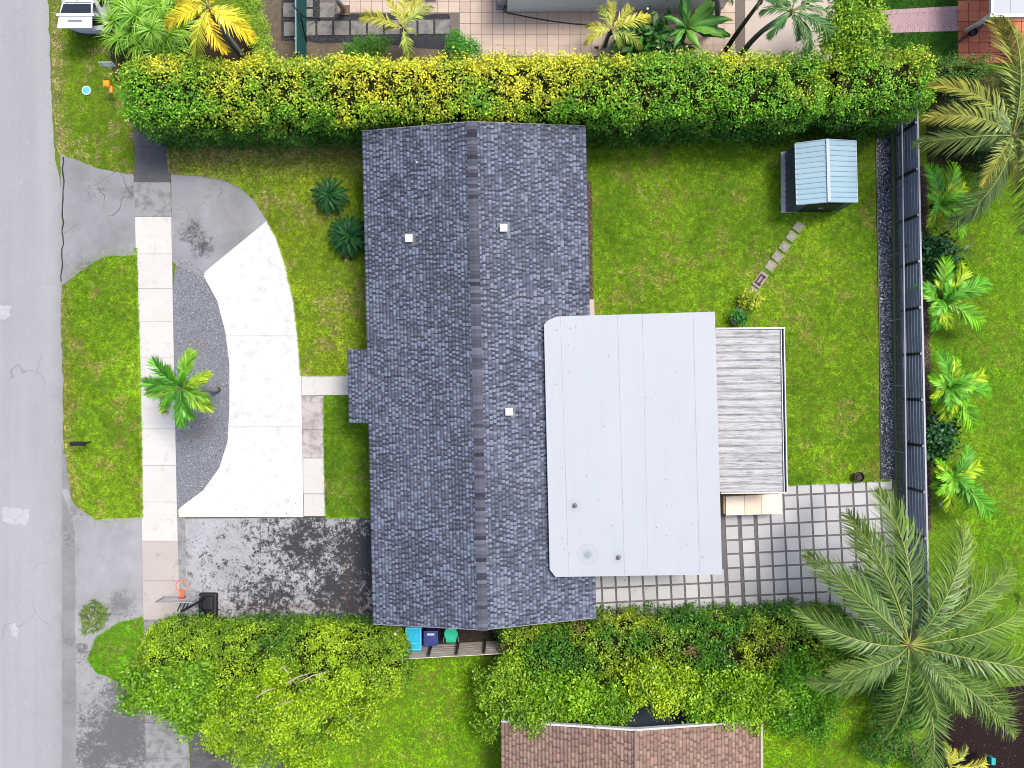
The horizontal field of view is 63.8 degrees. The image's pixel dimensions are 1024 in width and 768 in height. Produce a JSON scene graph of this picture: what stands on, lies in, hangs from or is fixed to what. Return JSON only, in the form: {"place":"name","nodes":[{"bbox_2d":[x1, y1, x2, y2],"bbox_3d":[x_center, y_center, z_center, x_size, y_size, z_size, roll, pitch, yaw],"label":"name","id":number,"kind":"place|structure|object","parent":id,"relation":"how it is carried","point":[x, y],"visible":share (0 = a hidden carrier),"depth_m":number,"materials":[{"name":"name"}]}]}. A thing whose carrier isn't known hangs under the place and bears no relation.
{"place":"outdoors","nodes":[
{"label":"outdoors","id":0,"kind":"place"},
{"bbox_2d":[0,0,63,767],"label":"road","id":1,"kind":"structure","parent":0,"point":[31,407],"depth_m":35.99,"materials":[{"name":"grey asphalt"}]},
{"bbox_2d":[61,445,76,767],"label":"road edge","id":2,"kind":"object","parent":1,"relation":"on","point":[69,723],"visible":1,"depth_m":35.99,"materials":[{"name":"concrete"}]},
{"bbox_2d":[78,599,110,635],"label":"weed grass","id":3,"kind":"structure","parent":0,"point":[91,613],"depth_m":35.95,"materials":[{"name":"green plant"}]},
{"bbox_2d":[50,0,146,174],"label":"verge grass","id":4,"kind":"structure","parent":0,"point":[92,134],"depth_m":35.99,"materials":[{"name":"green plant"}]},
{"bbox_2d":[56,0,116,34],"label":"parked car","id":5,"kind":"object","parent":4,"relation":"on","point":[77,16],"visible":0.73,"depth_m":34.30,"materials":[{"name":"white paint"}]},
{"bbox_2d":[59,247,143,525],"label":"verge grass","id":6,"kind":"structure","parent":0,"point":[114,394],"depth_m":35.99,"materials":[{"name":"green plant"}]},
{"bbox_2d":[87,615,143,683],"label":"verge grass","id":7,"kind":"structure","parent":0,"point":[113,652],"depth_m":35.97,"materials":[{"name":"green plant"}]},
{"bbox_2d":[131,98,189,767],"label":"sidewalk","id":8,"kind":"structure","parent":0,"point":[152,197],"depth_m":35.95,"materials":[{"name":"concrete"}]},
{"bbox_2d":[171,174,266,278],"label":"driveway","id":9,"kind":"structure","parent":0,"point":[215,234],"depth_m":35.96,"materials":[{"name":"concrete"}]},
{"bbox_2d":[191,717,283,767],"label":"driveway","id":10,"kind":"structure","parent":0,"point":[200,759],"depth_m":35.98,"materials":[{"name":"concrete"}]},
{"bbox_2d":[178,221,303,516],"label":"driveway","id":11,"kind":"structure","parent":0,"point":[259,472],"depth_m":35.95,"materials":[{"name":"white concrete"}]},
{"bbox_2d":[166,135,366,376],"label":"lawn grass","id":12,"kind":"structure","parent":0,"point":[289,252],"depth_m":35.99,"materials":[{"name":"green plant"}]},
{"bbox_2d":[183,516,372,623],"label":"driveway","id":13,"kind":"structure","parent":0,"point":[279,562],"depth_m":35.96,"materials":[{"name":"concrete"}]},
{"bbox_2d":[155,579,217,617],"bbox_3d":[-13.298,9.025,34.163,1.484,3.675,2.389,0,90,0],"label":"basketball hoop","id":14,"kind":"object","parent":13,"relation":"on","point":[207,602],"visible":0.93,"depth_m":35.72,"materials":[{"name":"black plastic"}]},
{"bbox_2d":[220,563,370,618],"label":"leaf litter","id":15,"kind":"object","parent":13,"relation":"on","point":[294,606],"visible":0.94,"depth_m":35.94,"materials":[{"name":"plant"}]},
{"bbox_2d":[302,374,347,515],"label":"path","id":16,"kind":"structure","parent":0,"point":[316,389],"depth_m":35.95,"materials":[{"name":"concrete"}]},
{"bbox_2d":[322,395,370,519],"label":"lawn grass","id":17,"kind":"structure","parent":0,"point":[327,483],"depth_m":35.98,"materials":[{"name":"green plant"}]},
{"bbox_2d":[347,121,721,630],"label":"house","id":18,"kind":"structure","parent":0,"point":[600,452],"depth_m":32.55,"materials":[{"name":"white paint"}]},
{"bbox_2d":[48,0,1023,767],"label":"ground","id":19,"kind":"structure","parent":0,"point":[796,750],"depth_m":36.00,"materials":[{"name":"green plant"}]},
{"bbox_2d":[60,154,135,284],"bbox_3d":[-18.037,-7.203,36.011,3.462,0.058,5.755,0,90,0],"label":"apron","id":20,"kind":"object","parent":19,"relation":"on","point":[98,210],"visible":1,"depth_m":35.98,"materials":[{"name":"concrete"}]},
{"bbox_2d":[60,157,64,281],"bbox_3d":[-19.644,-7.203,35.989,0.149,0.022,5.447,1,90,0],"label":"crack","id":21,"kind":"object","parent":20,"relation":"on","point":[62,217],"visible":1,"depth_m":35.98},
{"bbox_2d":[62,489,143,643],"bbox_3d":[-17.837,7.979,36.010,3.714,0.060,6.765,0,90,0],"label":"apron","id":22,"kind":"object","parent":19,"relation":"on","point":[108,566],"visible":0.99,"depth_m":35.98,"materials":[{"name":"concrete"}]},
{"bbox_2d":[76,643,145,767],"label":"apron","id":23,"kind":"object","parent":19,"relation":"on","point":[106,737],"visible":0.81,"depth_m":35.98,"materials":[{"name":"concrete"}]},
{"bbox_2d":[107,650,233,744],"bbox_3d":[-14.003,12.860,34.236,5.487,3.648,4.126,0,90,0],"label":"leafy tree","id":24,"kind":"object","parent":19,"relation":"on","point":[178,698],"visible":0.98,"depth_m":33.17,"materials":[{"name":"green plant"}]},
{"bbox_2d":[177,517,185,614],"bbox_3d":[-14.519,7.984,36.003,0.532,0.074,4.326,0,90,0],"label":"side strip","id":25,"kind":"object","parent":19,"relation":"on","point":[181,544],"visible":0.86,"depth_m":35.97,"materials":[{"name":"grey concrete"}]},
{"bbox_2d":[106,15,267,81],"bbox_3d":[-14.195,-14.628,36.013,7.173,0.054,3.089,0,90,0],"label":"soil strip","id":26,"kind":"object","parent":19,"relation":"on","point":[209,49],"visible":0.16,"depth_m":35.99,"materials":[{"name":"brown soil"}]},
{"bbox_2d":[93,0,201,68],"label":"strap leaf bush","id":27,"kind":"object","parent":26,"relation":"on","point":[152,27],"visible":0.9,"depth_m":34.15,"materials":[{"name":"green plant"}]},
{"bbox_2d":[163,0,258,63],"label":"golden palm","id":28,"kind":"object","parent":26,"relation":"on","point":[218,13],"visible":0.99,"depth_m":30.82,"materials":[{"name":"yellow plant"}]},
{"bbox_2d":[169,258,228,510],"bbox_3d":[-13.678,0.032,36.005,2.660,0.070,11.081,0,90,0],"label":"gravel bed","id":29,"kind":"object","parent":19,"relation":"on","point":[200,366],"visible":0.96,"depth_m":35.97,"materials":[{"name":"grey gravel"}]},
{"bbox_2d":[138,347,220,428],"bbox_3d":[-13.125,0.181,33.697,2.946,4.607,3.304,0,90,0],"label":"foxtail palm","id":30,"kind":"object","parent":29,"relation":"on","point":[164,383],"visible":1,"depth_m":31.84,"materials":[{"name":"green plant"}]},
{"bbox_2d":[231,0,279,70],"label":"green bush","id":31,"kind":"object","parent":19,"relation":"on","point":[259,29],"visible":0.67,"depth_m":34.31,"materials":[{"name":"green plant"}]},
{"bbox_2d":[136,608,417,703],"bbox_3d":[-9.925,11.591,34.490,11.835,3.037,3.855,0,90,0],"label":"hedge","id":32,"kind":"object","parent":19,"relation":"on","point":[375,653],"visible":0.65,"depth_m":33.84,"materials":[{"name":"green plant"}]},
{"bbox_2d":[195,652,391,767],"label":"lime tree","id":33,"kind":"object","parent":19,"relation":"on","point":[286,713],"visible":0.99,"depth_m":32.96,"materials":[{"name":"green plant"}]},
{"bbox_2d":[310,175,349,214],"bbox_3d":[-7.855,-8.129,35.484,1.695,1.094,1.709,0,90,0],"label":"sago cycad","id":34,"kind":"object","parent":19,"relation":"on","point":[326,193],"visible":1,"depth_m":35.17,"materials":[{"name":"green plant"}]},
{"bbox_2d":[328,214,364,259],"bbox_3d":[-6.918,-6.384,35.424,2.046,1.303,1.977,0,90,0],"label":"sago cycad","id":35,"kind":"object","parent":19,"relation":"on","point":[349,236],"visible":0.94,"depth_m":35.17,"materials":[{"name":"green plant"}]},
{"bbox_2d":[281,0,450,49],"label":"gravel bed","id":36,"kind":"object","parent":19,"relation":"on","point":[425,26],"visible":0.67,"depth_m":35.95,"materials":[{"name":"grey gravel"}]},
{"bbox_2d":[294,0,306,62],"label":"screened fence","id":37,"kind":"object","parent":36,"relation":"on","point":[299,38],"visible":0.88,"depth_m":34.91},
{"bbox_2d":[358,0,434,64],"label":"palm","id":38,"kind":"object","parent":36,"relation":"on","point":[406,41],"visible":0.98,"depth_m":33.10,"materials":[{"name":"yellow plant"}]},
{"bbox_2d":[250,0,484,70],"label":"dirt","id":39,"kind":"structure","parent":19,"relation":"on","point":[272,10],"depth_m":35.99,"materials":[{"name":"brown soil"}]},
{"bbox_2d":[443,27,482,61],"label":"green bush","id":40,"kind":"object","parent":39,"relation":"on","point":[456,40],"visible":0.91,"depth_m":34.53,"materials":[{"name":"green plant"}]},
{"bbox_2d":[340,31,394,67],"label":"green bush","id":41,"kind":"object","parent":19,"relation":"on","point":[371,48],"visible":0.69,"depth_m":34.72,"materials":[{"name":"green plant"}]},
{"bbox_2d":[251,655,500,767],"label":"lawn grass","id":42,"kind":"structure","parent":19,"relation":"on","point":[413,705],"depth_m":35.99,"materials":[{"name":"green plant"}]},
{"bbox_2d":[380,625,507,644],"bbox_3d":[-2.940,10.766,36.013,5.880,0.054,1.652,0,90,0],"label":"soil strip","id":43,"kind":"object","parent":19,"relation":"on","point":[465,635],"depth_m":35.99,"materials":[{"name":"black soil"}]},
{"bbox_2d":[405,626,422,650],"bbox_3d":[-4.180,10.834,35.426,0.680,1.147,1.041,0,90,0],"label":"wheelie bin","id":44,"kind":"object","parent":43,"relation":"on","point":[415,634],"visible":0.82,"depth_m":34.88,"materials":[{"name":"plastic"}]},
{"bbox_2d":[423,627,438,645],"bbox_3d":[-3.457,10.831,35.478,0.620,1.042,0.667,0,90,0],"label":"wheelie bin","id":45,"kind":"object","parent":43,"relation":"on","point":[430,636],"visible":0.95,"depth_m":34.98,"materials":[{"name":"blue plastic"}]},
{"bbox_2d":[443,628,458,641],"bbox_3d":[-2.603,10.714,35.507,0.683,0.984,0.710,0,90,0],"label":"wheelie bin","id":46,"kind":"object","parent":43,"relation":"on","point":[450,635],"visible":0.84,"depth_m":35.02,"materials":[{"name":"green plastic"}]},
{"bbox_2d":[401,640,507,658],"bbox_3d":[-2.326,11.292,35.121,4.745,1.758,0.101,-3,90,0],"label":"wooden fence","id":47,"kind":"object","parent":43,"relation":"on","point":[485,647],"visible":0.77,"depth_m":34.95,"materials":[{"name":"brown wood"}]},
{"bbox_2d":[108,44,832,154],"bbox_3d":[-1.614,-11.632,33.611,28.605,4.816,3.629,0,90,0],"label":"hedge","id":48,"kind":"object","parent":19,"relation":"on","point":[241,101],"visible":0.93,"depth_m":32.14,"materials":[{"name":"green plant"}]},
{"bbox_2d":[466,641,556,746],"bbox_3d":[-0.365,12.938,34.312,4.134,3.469,3.954,-25,90,0],"label":"loose shrub","id":49,"kind":"object","parent":19,"relation":"on","point":[492,684],"visible":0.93,"depth_m":33.34,"materials":[{"name":"green plant"}]},
{"bbox_2d":[517,663,641,730],"bbox_3d":[2.671,12.737,34.267,5.250,3.622,2.810,0,90,0],"label":"loose shrub","id":50,"kind":"object","parent":19,"relation":"on","point":[586,698],"visible":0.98,"depth_m":33.08,"materials":[{"name":"green plant"}]},
{"bbox_2d":[587,181,592,298],"bbox_3d":[3.176,-6.299,36.011,0.753,0.058,5.322,0,90,0],"label":"mulch bed","id":51,"kind":"object","parent":19,"relation":"on","point":[590,250],"visible":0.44,"depth_m":35.98,"materials":[{"name":"wood"}]},
{"bbox_2d":[594,0,695,67],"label":"broad leaf bush","id":52,"kind":"object","parent":19,"relation":"on","point":[650,42],"visible":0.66,"depth_m":34.76,"materials":[{"name":"green plant"}]},
{"bbox_2d":[619,653,702,721],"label":"loose shrub","id":53,"kind":"object","parent":19,"relation":"on","point":[663,690],"visible":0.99,"depth_m":32.98,"materials":[{"name":"green plant"}]},
{"bbox_2d":[492,596,863,692],"bbox_3d":[6.858,11.015,34.572,15.534,2.890,3.753,0,90,0],"label":"hedge","id":54,"kind":"object","parent":19,"relation":"on","point":[600,648],"visible":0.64,"depth_m":33.86,"materials":[{"name":"green plant"}]},
{"bbox_2d":[678,665,795,740],"bbox_3d":[9.076,12.865,34.169,5.011,3.794,3.102,0,90,0],"label":"loose shrub","id":55,"kind":"object","parent":19,"relation":"on","point":[717,701],"visible":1,"depth_m":32.97,"materials":[{"name":"green plant"}]},
{"bbox_2d":[726,303,751,327],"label":"shrub","id":56,"kind":"object","parent":19,"relation":"on","point":[739,317],"visible":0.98,"depth_m":35.41,"materials":[{"name":"green plant"}]},
{"bbox_2d":[590,119,891,485],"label":"lawn grass","id":57,"kind":"structure","parent":19,"relation":"on","point":[836,481],"depth_m":35.99,"materials":[{"name":"green plant"}]},
{"bbox_2d":[735,286,765,311],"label":"shrub","id":58,"kind":"object","parent":19,"relation":"on","point":[752,297],"visible":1,"depth_m":35.35,"materials":[{"name":"yellow plant"}]},
{"bbox_2d":[752,271,767,288],"bbox_3d":[10.850,-4.550,35.935,0.400,0.130,0.720,36,90,0],"label":"stepping stone","id":59,"kind":"object","parent":19,"relation":"on","point":[760,279],"visible":1,"depth_m":35.93,"materials":[{"name":"beige stone"}]},
{"bbox_2d":[764,611,869,755],"bbox_3d":[12.275,12.078,34.353,4.199,3.447,6.105,21,90,0],"label":"loose shrub","id":60,"kind":"object","parent":19,"relation":"on","point":[816,725],"visible":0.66,"depth_m":33.63,"materials":[{"name":"green plant"}]},
{"bbox_2d":[780,137,857,212],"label":"garden shed","id":61,"kind":"structure","parent":19,"relation":"on","point":[818,175],"depth_m":34.11,"materials":[{"name":"blue metal"}]},
{"bbox_2d":[797,204,843,211],"bbox_3d":[13.146,-7.516,35.120,1.460,1.550,0.030,0,90,0],"label":"door","id":62,"kind":"structure","parent":61,"relation":"in","point":[811,207],"depth_m":34.97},
{"bbox_2d":[812,0,894,67],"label":"leafy tree","id":63,"kind":"object","parent":19,"relation":"on","point":[860,30],"visible":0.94,"depth_m":31.67,"materials":[{"name":"green plant"}]},
{"bbox_2d":[794,42,942,140],"bbox_3d":[14.559,-11.918,33.755,5.131,4.528,3.292,0,90,0],"label":"hedge","id":64,"kind":"object","parent":19,"relation":"on","point":[879,93],"visible":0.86,"depth_m":32.38,"materials":[{"name":"green plant"}]},
{"bbox_2d":[875,124,881,479],"bbox_3d":[16.024,-4.172,35.985,0.077,0.070,16.858,-1,90,0],"label":"garden edging","id":65,"kind":"object","parent":19,"relation":"on","point":[879,307],"visible":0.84,"depth_m":35.95,"materials":[{"name":"black plastic"}]},
{"bbox_2d":[877,116,894,481],"bbox_3d":[16.336,-4.172,36.008,0.616,0.065,16.864,-1,90,0],"label":"gravel bed","id":66,"kind":"object","parent":19,"relation":"on","point":[881,270],"visible":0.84,"depth_m":35.98,"materials":[{"name":"grey gravel"}]},
{"bbox_2d":[890,136,894,480],"bbox_3d":[16.620,-4.172,35.985,0.068,0.070,16.858,-1,90,0],"label":"garden edging","id":67,"kind":"object","parent":19,"relation":"on","point":[892,305],"visible":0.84,"depth_m":35.95,"materials":[{"name":"black plastic"}]},
{"bbox_2d":[890,107,907,575],"bbox_3d":[16.631,-1.886,35.410,0.064,1.183,20.085,-1,90,0],"label":"chain link fence","id":68,"kind":"object","parent":19,"relation":"on","point":[903,294],"visible":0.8,"depth_m":34.86,"materials":[{"name":"metal"}]},
{"bbox_2d":[894,128,916,639],"bbox_3d":[17.155,-0.699,36.014,0.745,0.052,23.812,-1,90,0],"label":"soil strip","id":69,"kind":"object","parent":19,"relation":"on","point":[896,307],"visible":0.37,"depth_m":35.99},
{"bbox_2d":[895,125,905,531],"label":"weeds","id":70,"kind":"object","parent":69,"relation":"on","point":[901,401],"visible":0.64,"depth_m":35.85,"materials":[{"name":"green plant"}]},
{"bbox_2d":[853,641,958,767],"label":"ground shrub","id":71,"kind":"object","parent":19,"relation":"on","point":[905,726],"visible":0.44,"depth_m":34.84,"materials":[{"name":"green plant"}]},
{"bbox_2d":[792,485,1023,767],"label":"coconut palm","id":72,"kind":"object","parent":19,"relation":"on","point":[892,636],"visible":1,"depth_m":29.93,"materials":[{"name":"green plant"}]},
{"bbox_2d":[863,0,957,61],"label":"turf","id":73,"kind":"structure","parent":19,"relation":"on","point":[929,33],"depth_m":35.99,"materials":[{"name":"plant"}]},
{"bbox_2d":[894,94,929,626],"bbox_3d":[17.008,-1.262,35.055,0.165,1.890,23.105,-1,90,0],"label":"slat fence","id":74,"kind":"object","parent":19,"relation":"on","point":[917,505],"visible":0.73,"depth_m":34.77,"materials":[{"name":"grey metal"}]},
{"bbox_2d":[918,166,931,531],"bbox_3d":[17.718,-1.548,36.012,1.246,0.056,15.984,-2,90,0],"label":"mulch bed","id":75,"kind":"object","parent":19,"relation":"on","point":[922,170],"visible":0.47,"depth_m":35.98,"materials":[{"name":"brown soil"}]},
{"bbox_2d":[902,410,966,467],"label":"green bush","id":76,"kind":"object","parent":19,"relation":"on","point":[940,436],"visible":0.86,"depth_m":34.91,"materials":[{"name":"green plant"}]},
{"bbox_2d":[900,224,970,283],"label":"green bush","id":77,"kind":"object","parent":19,"relation":"on","point":[933,248],"visible":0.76,"depth_m":34.87,"materials":[{"name":"green plant"}]},
{"bbox_2d":[922,160,975,241],"bbox_3d":[18.347,-7.754,35.016,2.494,1.979,3.542,0,90,0],"label":"areca palm","id":78,"kind":"object","parent":19,"relation":"on","point":[947,197],"visible":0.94,"depth_m":34.31,"materials":[{"name":"green plant"}]},
{"bbox_2d":[914,255,993,332],"bbox_3d":[18.434,-3.809,34.877,3.282,2.256,3.384,0,90,0],"label":"areca palm","id":79,"kind":"object","parent":19,"relation":"on","point":[944,293],"visible":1,"depth_m":34.32,"materials":[{"name":"green plant"}]},
{"bbox_2d":[927,349,992,432],"bbox_3d":[18.727,0.339,34.979,2.910,2.052,3.131,16,90,0],"label":"areca palm","id":80,"kind":"object","parent":19,"relation":"on","point":[955,395],"visible":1,"depth_m":34.30,"materials":[{"name":"green plant"}]},
{"bbox_2d":[921,65,1023,175],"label":"soil strip","id":81,"kind":"object","parent":19,"relation":"on","point":[940,158],"visible":0.28,"depth_m":35.99,"materials":[{"name":"green plant"}]},
{"bbox_2d":[916,50,994,96],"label":"hedge","id":82,"kind":"object","parent":81,"relation":"on","point":[966,70],"visible":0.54,"depth_m":34.03,"materials":[{"name":"green plant"}]},
{"bbox_2d":[911,14,1023,234],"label":"coconut palm","id":83,"kind":"object","parent":81,"relation":"on","point":[1008,137],"visible":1,"depth_m":30.61,"materials":[{"name":"green plant"}]},
{"bbox_2d":[931,69,1023,178],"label":"dark tree","id":84,"kind":"object","parent":81,"relation":"on","point":[983,154],"visible":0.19,"depth_m":34.37,"materials":[{"name":"green plant"}]},
{"bbox_2d":[926,685,1023,767],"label":"mulch bed","id":85,"kind":"object","parent":19,"relation":"on","point":[1018,744],"visible":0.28,"depth_m":35.98,"materials":[{"name":"brown soil"}]},
{"bbox_2d":[943,742,988,767],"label":"young palm","id":86,"kind":"object","parent":85,"relation":"on","point":[956,759],"visible":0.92,"depth_m":34.91,"materials":[{"name":"yellow plant"}]},
{"bbox_2d":[320,0,836,60],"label":"tiled terrace","id":87,"kind":"structure","parent":0,"point":[487,24],"depth_m":35.97,"materials":[{"name":"tile"}]},
{"bbox_2d":[335,0,349,15],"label":"downpipe","id":88,"kind":"object","parent":87,"relation":"on","point":[344,10],"visible":1,"depth_m":35.91,"materials":[{"name":"beige metal"}]},
{"bbox_2d":[507,0,726,11],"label":"house","id":89,"kind":"structure","parent":87,"relation":"on","point":[543,5],"depth_m":35.46,"materials":[{"name":"paint"}]},
{"bbox_2d":[583,0,650,51],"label":"palm","id":90,"kind":"object","parent":87,"relation":"on","point":[600,29],"visible":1,"depth_m":33.40,"materials":[{"name":"yellow plant"}]},
{"bbox_2d":[662,0,732,49],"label":"banana plant","id":91,"kind":"object","parent":87,"relation":"on","point":[704,21],"visible":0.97,"depth_m":33.67,"materials":[{"name":"green plant"}]},
{"bbox_2d":[711,0,733,25],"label":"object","id":92,"kind":"object","parent":87,"relation":"on","point":[717,8],"visible":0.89,"depth_m":33.28,"materials":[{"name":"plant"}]},
{"bbox_2d":[724,0,790,51],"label":"foxtail palm","id":93,"kind":"object","parent":87,"relation":"on","point":[743,24],"visible":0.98,"depth_m":32.49,"materials":[{"name":"black plant"}]},
{"bbox_2d":[740,0,836,56],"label":"foxtail palm","id":94,"kind":"object","parent":87,"relation":"on","point":[803,27],"visible":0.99,"depth_m":31.29,"materials":[{"name":"green plant"}]},
{"bbox_2d":[501,704,762,767],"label":"house","id":95,"kind":"structure","parent":0,"point":[646,740],"depth_m":32.88,"materials":[{"name":"brown tile"}]},
{"bbox_2d":[577,327,897,632],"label":"patio","id":96,"kind":"structure","parent":0,"point":[762,561],"depth_m":35.95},
{"bbox_2d":[720,493,781,514],"bbox_3d":[10.265,5.140,35.525,2.504,0.950,0.859,-2,90,0],"label":"outdoor sofa","id":97,"kind":"object","parent":96,"relation":"on","point":[748,504],"visible":0.98,"depth_m":35.05,"materials":[{"name":"beige fabric"}]},
{"bbox_2d":[763,673,925,767],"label":"lawn grass","id":98,"kind":"structure","parent":0,"point":[830,746],"depth_m":35.99,"materials":[{"name":"green plant"}]},
{"bbox_2d":[879,6,958,32],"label":"brick path","id":99,"kind":"structure","parent":0,"point":[933,19],"depth_m":35.96,"materials":[{"name":"pink brick"}]},
{"bbox_2d":[922,162,1023,664],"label":"lawn grass","id":100,"kind":"structure","parent":0,"point":[993,346],"depth_m":35.99,"materials":[{"name":"green plant"}]},
{"bbox_2d":[929,444,998,520],"bbox_3d":[18.921,4.106,34.920,2.648,2.170,3.248,0,90,0],"label":"areca palm","id":101,"kind":"object","parent":100,"relation":"on","point":[959,480],"visible":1,"depth_m":34.27,"materials":[{"name":"green plant"}]},
{"bbox_2d":[958,0,1023,62],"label":"terracotta terrace","id":102,"kind":"structure","parent":0,"point":[971,12],"depth_m":35.96,"materials":[{"name":"tile"}]},
{"bbox_2d":[963,0,1023,33],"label":"awning","id":103,"kind":"object","parent":102,"relation":"on","point":[1011,8],"visible":0.92,"depth_m":33.30,"materials":[{"name":"white metal"}]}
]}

